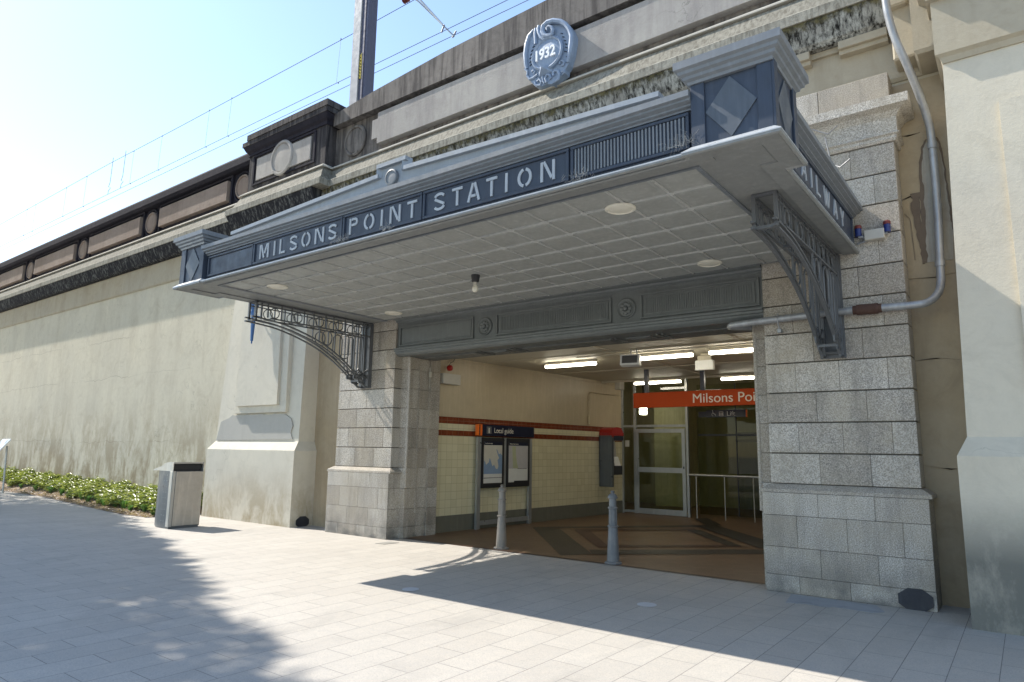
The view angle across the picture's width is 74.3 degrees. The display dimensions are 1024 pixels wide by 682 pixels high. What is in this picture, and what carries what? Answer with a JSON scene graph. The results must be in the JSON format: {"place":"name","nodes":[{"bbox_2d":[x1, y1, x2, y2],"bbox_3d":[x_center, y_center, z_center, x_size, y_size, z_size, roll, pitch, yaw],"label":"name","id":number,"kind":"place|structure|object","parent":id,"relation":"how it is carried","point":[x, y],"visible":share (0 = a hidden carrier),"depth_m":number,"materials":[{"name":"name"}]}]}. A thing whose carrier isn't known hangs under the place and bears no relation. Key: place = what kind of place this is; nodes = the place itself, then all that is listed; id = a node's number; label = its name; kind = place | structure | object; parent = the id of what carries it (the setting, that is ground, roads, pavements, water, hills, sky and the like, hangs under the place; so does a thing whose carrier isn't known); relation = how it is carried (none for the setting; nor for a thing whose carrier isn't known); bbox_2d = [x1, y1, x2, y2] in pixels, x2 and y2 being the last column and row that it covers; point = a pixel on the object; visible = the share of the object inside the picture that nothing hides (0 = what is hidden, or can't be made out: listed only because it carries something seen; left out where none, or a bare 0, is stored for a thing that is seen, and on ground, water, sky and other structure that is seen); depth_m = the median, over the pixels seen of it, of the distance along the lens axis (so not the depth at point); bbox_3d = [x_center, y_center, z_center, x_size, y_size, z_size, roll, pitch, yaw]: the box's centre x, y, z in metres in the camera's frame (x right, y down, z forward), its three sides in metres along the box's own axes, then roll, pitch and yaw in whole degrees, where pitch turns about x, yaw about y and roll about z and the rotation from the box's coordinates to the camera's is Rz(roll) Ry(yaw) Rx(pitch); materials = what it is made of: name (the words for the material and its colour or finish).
{"place":"outdoors","nodes":[
{"label":"outdoors","id":0,"kind":"place"},
{"bbox_2d":[0,0,544,262],"label":"sky","id":1,"kind":"structure","parent":0,"point":[85,85],"materials":[{"name":"blue"}]},
{"bbox_2d":[402,0,456,37],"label":"registration arm","id":2,"kind":"object","parent":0,"point":[422,3],"visible":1,"depth_m":19.30},
{"bbox_2d":[0,0,527,250],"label":"overhead wire","id":3,"kind":"object","parent":2,"relation":"hanging from","point":[259,120],"visible":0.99,"depth_m":24.92,"materials":[{"name":"grey metal"}]},
{"bbox_2d":[0,490,1023,681],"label":"pavement","id":4,"kind":"structure","parent":0,"point":[88,594],"depth_m":6.48,"materials":[{"name":"stone"}]},
{"bbox_2d":[0,439,11,492],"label":"tilted sign","id":5,"kind":"object","parent":4,"relation":"on","point":[4,443],"visible":1,"depth_m":21.86,"materials":[{"name":"white metal"}]},
{"bbox_2d":[0,479,201,516],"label":"garden bed","id":6,"kind":"object","parent":4,"relation":"on","point":[52,493],"visible":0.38,"depth_m":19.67,"materials":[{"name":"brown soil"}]},
{"bbox_2d":[84,495,92,501],"bbox_3d":[-11.416,4.236,18.166,0.440,0.214,0.518,-6,-12,37],"label":"grass tuft","id":7,"kind":"object","parent":6,"relation":"on","point":[88,497],"visible":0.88,"depth_m":18.15,"materials":[{"name":"green plant"}]},
{"bbox_2d":[0,466,202,512],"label":"ground cover","id":8,"kind":"object","parent":6,"relation":"on","point":[134,495],"visible":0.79,"depth_m":19.19,"materials":[{"name":"green plant"}]},
{"bbox_2d":[114,500,129,508],"bbox_3d":[-9.481,3.983,16.499,0.518,0.246,0.506,3,-9,-12],"label":"grass tuft","id":9,"kind":"object","parent":6,"relation":"on","point":[123,505],"visible":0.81,"depth_m":16.42,"materials":[{"name":"green plant"}]},
{"bbox_2d":[138,504,147,511],"bbox_3d":[-8.603,3.889,15.748,0.481,0.212,0.428,-6,-12,37],"label":"grass tuft","id":10,"kind":"object","parent":6,"relation":"on","point":[144,507],"visible":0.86,"depth_m":15.74,"materials":[{"name":"green plant"}]},
{"bbox_2d":[154,462,203,528],"bbox_3d":[-6.815,3.088,13.661,0.920,1.275,0.628,-6,-12,37],"label":"litter bin","id":11,"kind":"object","parent":4,"relation":"on","point":[179,494],"visible":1,"depth_m":13.36,"materials":[{"name":"grey metal"}]},
{"bbox_2d":[171,471,203,525],"bbox_3d":[-6.438,3.121,13.410,0.015,1.040,0.551,-6,-12,37],"label":"door panel","id":12,"kind":"structure","parent":11,"relation":"in","point":[189,505],"depth_m":13.40,"materials":[{"name":"silver metal"}]},
{"bbox_2d":[325,320,402,539],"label":"granite pier","id":13,"kind":"structure","parent":4,"relation":"on","point":[363,489],"depth_m":12.74,"materials":[{"name":"grey stone"}]},
{"bbox_2d":[376,542,398,543],"bbox_3d":[-2.137,3.461,11.569,0.240,0.004,0.330,-6,-12,37],"label":"cement patch","id":14,"kind":"object","parent":4,"relation":"on","point":[387,542],"visible":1,"depth_m":11.61,"materials":[{"name":"grey concrete"}]},
{"bbox_2d":[402,587,418,590],"bbox_3d":[-1.169,2.860,7.786,0.200,0.003,0.200,-6,-12,37],"label":"ground disc","id":15,"kind":"object","parent":4,"relation":"on","point":[410,589],"visible":1,"depth_m":7.76,"materials":[{"name":"grey metal"}]},
{"bbox_2d":[493,484,508,549],"bbox_3d":[-0.170,2.905,11.196,0.240,1.041,0.240,-2,-10,14],"label":"bollard","id":16,"kind":"object","parent":4,"relation":"on","point":[501,541],"visible":1,"depth_m":11.12,"materials":[{"name":"metal"}]},
{"bbox_2d":[0,0,1023,635],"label":"viaduct wall","id":17,"kind":"structure","parent":4,"relation":"on","point":[120,358],"depth_m":12.89,"materials":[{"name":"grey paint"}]},
{"bbox_2d":[250,304,259,343],"bbox_3d":[-5.777,-0.478,15.205,0.230,1.100,0.333,-6,-12,37],"label":"torch lamp","id":18,"kind":"object","parent":17,"relation":"attached to","point":[252,328],"visible":0.43,"depth_m":15.10,"materials":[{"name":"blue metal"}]},
{"bbox_2d":[296,516,308,526],"bbox_3d":[-4.292,3.708,13.832,0.012,0.226,0.314,-6,-12,37],"label":"wall plate","id":19,"kind":"object","parent":17,"relation":"attached to","point":[301,521],"depth_m":13.82,"materials":[{"name":"black metal"}]},
{"bbox_2d":[349,0,377,105],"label":"overhead mast","id":20,"kind":"object","parent":17,"relation":"on","point":[363,51],"visible":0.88,"depth_m":19.32,"materials":[{"name":"metal"}]},
{"bbox_2d":[172,27,862,388],"bbox_3d":[-0.441,-0.812,9.249,9.150,2.270,4.005,-6,-12,37],"label":"entrance canopy","id":21,"kind":"object","parent":17,"relation":"attached to","point":[748,173],"visible":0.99,"depth_m":7.43,"materials":[{"name":"metal"}]},
{"bbox_2d":[267,284,287,289],"bbox_3d":[-3.558,-0.818,10.242,0.310,0.026,0.310,-6,-12,37],"label":"downlight","id":22,"kind":"object","parent":21,"relation":"attached to","point":[278,286],"visible":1,"depth_m":10.19,"materials":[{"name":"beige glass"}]},
{"bbox_2d":[330,232,352,243],"bbox_3d":[-2.101,-1.247,8.195,0.544,0.170,0.105,-6,-12,37],"label":"cobweb","id":23,"kind":"object","parent":21,"relation":"attached to","point":[338,238],"visible":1,"depth_m":8.16,"materials":[{"name":"fabric"}]},
{"bbox_2d":[385,311,401,314],"bbox_3d":[-2.125,-0.493,12.114,0.310,0.026,0.310,-6,-12,37],"label":"downlight","id":24,"kind":"object","parent":21,"relation":"attached to","point":[393,313],"visible":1,"depth_m":12.06,"materials":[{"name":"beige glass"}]},
{"bbox_2d":[471,274,479,291],"bbox_3d":[-0.511,-0.801,9.405,0.124,0.248,0.124,-6,-12,37],"label":"ceiling bulb","id":25,"kind":"object","parent":21,"relation":"attached to","point":[475,278],"visible":1,"depth_m":9.37,"materials":[{"name":"white glass"}]},
{"bbox_2d":[561,168,592,183],"bbox_3d":[0.593,-1.511,6.176,0.329,0.141,0.102,-6,-12,37],"label":"cobweb","id":26,"kind":"object","parent":21,"relation":"attached to","point":[577,175],"visible":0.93,"depth_m":6.17,"materials":[{"name":"fabric"}]},
{"bbox_2d":[605,203,635,214],"bbox_3d":[1.083,-1.315,6.748,0.310,0.026,0.310,-6,-12,37],"label":"downlight","id":27,"kind":"object","parent":21,"relation":"attached to","point":[619,208],"visible":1,"depth_m":6.71,"materials":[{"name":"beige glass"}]},
{"bbox_2d":[659,129,701,155],"bbox_3d":[1.388,-1.652,5.594,0.407,0.181,0.098,-6,-12,37],"label":"cobweb","id":28,"kind":"object","parent":21,"relation":"on","point":[680,144],"visible":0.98,"depth_m":5.58,"materials":[{"name":"fabric"}]},
{"bbox_2d":[697,259,721,266],"bbox_3d":[2.528,-0.987,8.636,0.310,0.026,0.310,-6,-12,37],"label":"downlight","id":29,"kind":"object","parent":21,"relation":"attached to","point":[710,263],"visible":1,"depth_m":8.59,"materials":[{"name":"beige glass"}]},
{"bbox_2d":[523,18,577,89],"bbox_3d":[0.628,-4.921,11.569,1.049,1.206,0.290,-6,-12,37],"label":"cartouche","id":30,"kind":"object","parent":17,"relation":"attached to","point":[550,50],"depth_m":11.48,"materials":[{"name":"blue paint"}]},
{"bbox_2d":[393,263,763,360],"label":"entrance beam","id":31,"kind":"structure","parent":17,"relation":"attached to","point":[713,302],"depth_m":10.24,"materials":[{"name":"paint"}]},
{"bbox_2d":[461,332,753,382],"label":"hall ceiling","id":32,"kind":"structure","parent":17,"relation":"attached to","point":[607,369],"depth_m":13.98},
{"bbox_2d":[447,359,454,370],"bbox_3d":[-1.210,0.467,13.657,0.095,0.295,0.251,-6,-12,37],"label":"fire bell","id":33,"kind":"object","parent":32,"relation":"hanging from","point":[449,367],"visible":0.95,"depth_m":13.56,"materials":[{"name":"red plastic"}]},
{"bbox_2d":[544,359,597,367],"bbox_3d":[1.208,0.471,13.996,1.250,0.115,0.100,-6,-12,37],"label":"fluorescent light","id":34,"kind":"object","parent":32,"relation":"attached to","point":[585,362],"visible":1,"depth_m":13.94,"materials":[{"name":"white plastic"}]},
{"bbox_2d":[620,349,640,366],"bbox_3d":[2.154,0.308,12.276,0.360,0.316,0.180,-3,-10,25],"label":"ceiling speaker","id":35,"kind":"object","parent":32,"relation":"hanging from","point":[630,360],"visible":1,"depth_m":12.21,"materials":[{"name":"white paint"}]},
{"bbox_2d":[634,379,681,384],"bbox_3d":[3.697,1.029,17.206,1.300,0.115,0.100,-6,-12,37],"label":"fluorescent light","id":36,"kind":"object","parent":32,"relation":"attached to","point":[658,382],"visible":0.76,"depth_m":17.13,"materials":[{"name":"white plastic"}]},
{"bbox_2d":[576,342,752,357],"bbox_3d":[2.942,0.140,11.963,4.200,0.028,0.028,-6,-12,37],"label":"ceiling conduit","id":37,"kind":"object","parent":32,"relation":"attached to","point":[666,349],"visible":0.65,"depth_m":12.07,"materials":[{"name":"beige metal"}]},
{"bbox_2d":[640,350,693,359],"bbox_3d":[2.793,0.273,12.626,1.250,0.115,0.100,-6,-12,37],"label":"fluorescent light","id":38,"kind":"object","parent":32,"relation":"attached to","point":[670,354],"visible":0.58,"depth_m":12.51,"materials":[{"name":"white plastic"}]},
{"bbox_2d":[633,370,754,407],"bbox_3d":[4.505,0.919,14.121,4.310,0.860,0.110,-6,-12,37],"label":"hanging station sign","id":39,"kind":"object","parent":32,"relation":"hanging from","point":[702,396],"visible":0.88,"depth_m":14.47,"materials":[{"name":"metal"}]},
{"bbox_2d":[695,355,714,370],"bbox_3d":[3.693,0.419,12.929,0.360,0.280,0.100,-6,-12,37],"label":"ceiling box","id":40,"kind":"object","parent":32,"relation":"hanging from","point":[704,362],"visible":0.98,"depth_m":12.88,"materials":[{"name":"white paint"}]},
{"bbox_2d":[700,352,752,354],"bbox_3d":[4.583,0.217,12.346,2.201,0.028,0.028,-2,-10,16],"label":"ceiling conduit","id":41,"kind":"object","parent":32,"relation":"attached to","point":[729,353],"visible":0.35,"depth_m":12.47,"materials":[{"name":"white plastic"}]},
{"bbox_2d":[708,345,752,354],"bbox_3d":[4.020,0.133,11.647,1.300,0.115,0.100,-6,-12,37],"label":"fluorescent light","id":42,"kind":"object","parent":32,"relation":"attached to","point":[731,349],"visible":0.58,"depth_m":11.75,"materials":[{"name":"white plastic"}]},
{"bbox_2d":[720,375,753,379],"bbox_3d":[5.553,0.832,15.819,1.350,0.115,0.100,-6,-12,37],"label":"fluorescent light","id":43,"kind":"object","parent":32,"relation":"attached to","point":[738,377],"visible":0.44,"depth_m":15.95,"materials":[{"name":"white plastic"}]},
{"bbox_2d":[727,0,945,332],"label":"drain pipe","id":44,"kind":"object","parent":17,"relation":"attached to","point":[859,309],"visible":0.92,"depth_m":7.86,"materials":[{"name":"grey metal"}]},
{"bbox_2d":[405,538,764,583],"bbox_3d":[0.614,3.299,10.327,6.500,0.001,0.085,-6,-12,37],"label":"threshold strip","id":45,"kind":"object","parent":4,"relation":"on","point":[594,562],"visible":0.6,"depth_m":9.85,"materials":[{"name":"stone"}]},
{"bbox_2d":[637,602,656,606],"bbox_3d":[1.434,2.801,7.179,0.210,0.003,0.210,-6,-12,37],"label":"ground disc","id":46,"kind":"object","parent":4,"relation":"on","point":[646,604],"visible":1,"depth_m":7.17,"materials":[{"name":"grey metal"}]},
{"bbox_2d":[786,594,883,612],"bbox_3d":[3.491,2.858,7.333,1.000,0.004,0.520,-6,-12,37],"label":"cement patch","id":47,"kind":"object","parent":4,"relation":"on","point":[810,600],"visible":1,"depth_m":7.35,"materials":[{"name":"grey concrete"}]},
{"bbox_2d":[760,72,941,611],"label":"granite pier","id":48,"kind":"structure","parent":4,"relation":"on","point":[848,507],"depth_m":7.90,"materials":[{"name":"grey stone"}]},
{"bbox_2d":[812,125,850,167],"bbox_3d":[3.855,-2.348,8.152,0.060,0.616,0.445,7,-11,-34],"label":"bent hook","id":49,"kind":"object","parent":48,"relation":"attached to","point":[827,144],"visible":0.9,"depth_m":8.19,"materials":[{"name":"grey paint"}]},
{"bbox_2d":[854,220,890,244],"bbox_3d":[4.245,-1.274,7.943,0.385,0.227,0.100,-6,-12,37],"label":"alarm light","id":50,"kind":"object","parent":48,"relation":"attached to","point":[877,234],"visible":1,"depth_m":7.90,"materials":[{"name":"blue plastic"}]},
{"bbox_2d":[898,588,933,611],"bbox_3d":[4.269,2.742,7.141,0.323,0.233,0.012,-6,-12,37],"label":"wall plate","id":51,"kind":"object","parent":48,"relation":"attached to","point":[915,599],"depth_m":7.14,"materials":[{"name":"black metal"}]},
{"bbox_2d":[409,504,764,582],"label":"hall floor","id":52,"kind":"structure","parent":0,"point":[526,538],"depth_m":12.44,"materials":[{"name":"brown tile"}]},
{"bbox_2d":[397,356,440,538],"bbox_3d":[-1.800,1.958,12.848,0.308,3.391,0.863,-6,-12,37],"label":"granite door jamb","id":53,"kind":"object","parent":52,"relation":"on","point":[418,438],"visible":0.86,"depth_m":12.72,"materials":[{"name":"grey stone"}]},
{"bbox_2d":[474,424,533,529],"bbox_3d":[-0.144,2.898,14.546,0.088,2.130,1.860,-7,-12,40],"label":"map board","id":54,"kind":"object","parent":52,"relation":"on","point":[506,462],"visible":1,"depth_m":14.50,"materials":[{"name":"metal"}]},
{"bbox_2d":[435,359,622,532],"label":"hall side wall","id":55,"kind":"structure","parent":52,"relation":"on","point":[552,409],"depth_m":15.49,"materials":[{"name":"beige tile"}]},
{"bbox_2d":[440,373,460,384],"bbox_3d":[-1.270,0.594,13.605,0.120,0.555,0.556,-7,-12,40],"label":"junction box","id":56,"kind":"object","parent":55,"relation":"attached to","point":[450,379],"visible":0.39,"depth_m":13.53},
{"bbox_2d":[588,392,618,423],"bbox_3d":[2.438,1.800,17.854,0.050,0.833,1.460,-7,-12,40],"label":"wall conduit","id":57,"kind":"object","parent":55,"relation":"attached to","point":[589,419],"depth_m":17.35,"materials":[{"name":"beige paint"}]},
{"bbox_2d":[599,427,623,486],"bbox_3d":[2.593,3.011,17.580,0.406,1.520,0.550,-7,-12,40],"label":"payphone","id":58,"kind":"object","parent":55,"relation":"attached to","point":[610,466],"visible":1,"depth_m":17.40,"materials":[{"name":"grey metal"}]},
{"bbox_2d":[615,382,623,389],"bbox_3d":[2.914,1.230,18.502,0.230,0.220,0.250,-6,-12,37],"label":"cream box","id":59,"kind":"object","parent":55,"relation":"attached to","point":[619,386],"visible":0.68,"depth_m":18.39,"materials":[{"name":"beige plastic"}]},
{"bbox_2d":[533,527,591,554],"bbox_3d":[0.861,3.634,12.386,0.546,0.001,3.838,2,-9,-5],"label":"floor band","id":60,"kind":"object","parent":52,"relation":"on","point":[560,541],"visible":1,"depth_m":11.95,"materials":[{"name":"grey tile"}]},
{"bbox_2d":[575,530,606,546],"bbox_3d":[1.520,3.683,12.650,0.321,0.001,2.512,2,-9,-4],"label":"floor band","id":61,"kind":"object","parent":52,"relation":"on","point":[590,536],"visible":0.8,"depth_m":12.66,"materials":[{"name":"tile"}]},
{"bbox_2d":[605,490,621,564],"bbox_3d":[1.478,2.719,9.890,0.240,1.041,0.240,6,-11,-30],"label":"bollard","id":62,"kind":"object","parent":52,"relation":"on","point":[613,549],"visible":1,"depth_m":9.82,"materials":[{"name":"grey metal"}]},
{"bbox_2d":[538,525,716,527],"bbox_3d":[2.590,4.016,14.590,4.346,0.001,0.397,3,-9,-13],"label":"floor band","id":63,"kind":"object","parent":52,"relation":"on","point":[632,526],"visible":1,"depth_m":14.65,"materials":[{"name":"grey brick"}]},
{"bbox_2d":[575,528,695,529],"bbox_3d":[2.605,3.920,14.028,2.661,0.001,0.319,3,-9,-10],"label":"floor band","id":64,"kind":"object","parent":52,"relation":"on","point":[641,529],"visible":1,"depth_m":14.09,"materials":[{"name":"brick"}]},
{"bbox_2d":[621,379,690,516],"bbox_3d":[3.739,2.548,17.867,1.924,4.000,0.175,-6,-12,37],"label":"glass screen","id":65,"kind":"object","parent":52,"relation":"on","point":[682,470],"visible":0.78,"depth_m":17.67,"materials":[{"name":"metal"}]},
{"bbox_2d":[635,429,686,516],"bbox_3d":[3.853,3.395,17.582,1.400,2.200,0.095,-6,-12,37],"label":"door","id":66,"kind":"structure","parent":65,"relation":"in","point":[682,470],"depth_m":17.55,"materials":[{"name":"metal"}]},
{"bbox_2d":[601,545,741,546],"bbox_3d":[2.721,3.542,11.678,2.542,0.001,0.244,2,-9,-7],"label":"floor band","id":67,"kind":"object","parent":52,"relation":"on","point":[674,546],"visible":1,"depth_m":11.66,"materials":[{"name":"brick"}]},
{"bbox_2d":[590,549,763,553],"bbox_3d":[2.812,3.440,11.023,3.190,0.001,0.503,2,-9,-7],"label":"floor band","id":68,"kind":"object","parent":52,"relation":"on","point":[713,551],"visible":0.8,"depth_m":11.02,"materials":[{"name":"grey tile"}]},
{"bbox_2d":[624,377,759,509],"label":"hall rear wall","id":69,"kind":"structure","parent":52,"relation":"on","point":[714,455],"depth_m":20.69,"materials":[{"name":"green glass"}]},
{"bbox_2d":[698,409,747,417],"bbox_3d":[4.919,1.699,15.804,1.150,0.171,0.070,-6,-12,37],"label":"lift sign","id":70,"kind":"object","parent":69,"relation":"attached to","point":[725,413],"visible":1,"depth_m":15.75,"materials":[{"name":"white paint"}]},
{"bbox_2d":[695,518,720,524],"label":"floor band","id":71,"kind":"object","parent":52,"relation":"on","point":[706,521],"visible":1,"depth_m":15.89,"materials":[{"name":"grey tile"}]},
{"bbox_2d":[688,530,740,545],"bbox_3d":[3.831,3.764,12.958,0.299,0.001,2.462,1,-9,-1],"label":"floor band","id":72,"kind":"object","parent":52,"relation":"on","point":[713,537],"visible":1,"depth_m":12.77,"materials":[{"name":"grey tile"}]},
{"bbox_2d":[689,474,758,522],"bbox_3d":[6.112,3.721,15.780,4.100,1.086,0.051,-6,-12,37],"label":"handrail","id":73,"kind":"object","parent":52,"relation":"on","point":[724,476],"visible":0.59,"depth_m":16.47,"materials":[{"name":"silver metal"}]},
{"bbox_2d":[698,383,756,516],"bbox_3d":[6.583,2.647,16.495,4.220,3.350,0.060,-6,-12,37],"label":"glass partition","id":74,"kind":"object","parent":52,"relation":"on","point":[736,434],"visible":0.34,"depth_m":17.15,"materials":[{"name":"white"}]},
{"bbox_2d":[701,526,763,547],"bbox_3d":[4.416,3.810,13.198,0.579,0.001,3.553,1,-9,-3],"label":"floor band","id":75,"kind":"object","parent":52,"relation":"on","point":[746,538],"visible":0.8,"depth_m":13.24,"materials":[{"name":"grey tile"}]},
{"bbox_2d":[752,324,773,584],"bbox_3d":[3.494,1.395,8.892,0.268,3.391,0.863,-6,-12,37],"label":"granite door jamb","id":76,"kind":"object","parent":52,"relation":"on","point":[762,424],"visible":0.16,"depth_m":8.66,"materials":[{"name":"grey stone"}]},
{"bbox_2d":[625,502,655,507],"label":"hall floor","id":77,"kind":"structure","parent":0,"point":[629,504],"depth_m":21.02,"materials":[{"name":"brown tile"}]},
{"bbox_3d":[8.588,1.162,22.306,8.700,0.100,14.250,-6,-12,37],"label":"rear ceiling","id":78,"kind":"object","parent":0,"visible":0},
{"bbox_2d":[638,384,647,414],"bbox_3d":[3.953,1.528,20.369,0.210,1.380,0.260,-6,-12,37],"label":"wall lamp","id":79,"kind":"object","parent":78,"relation":"hanging from","point":[642,411],"visible":0.6,"depth_m":20.21,"materials":[{"name":"metal"}]}
]}

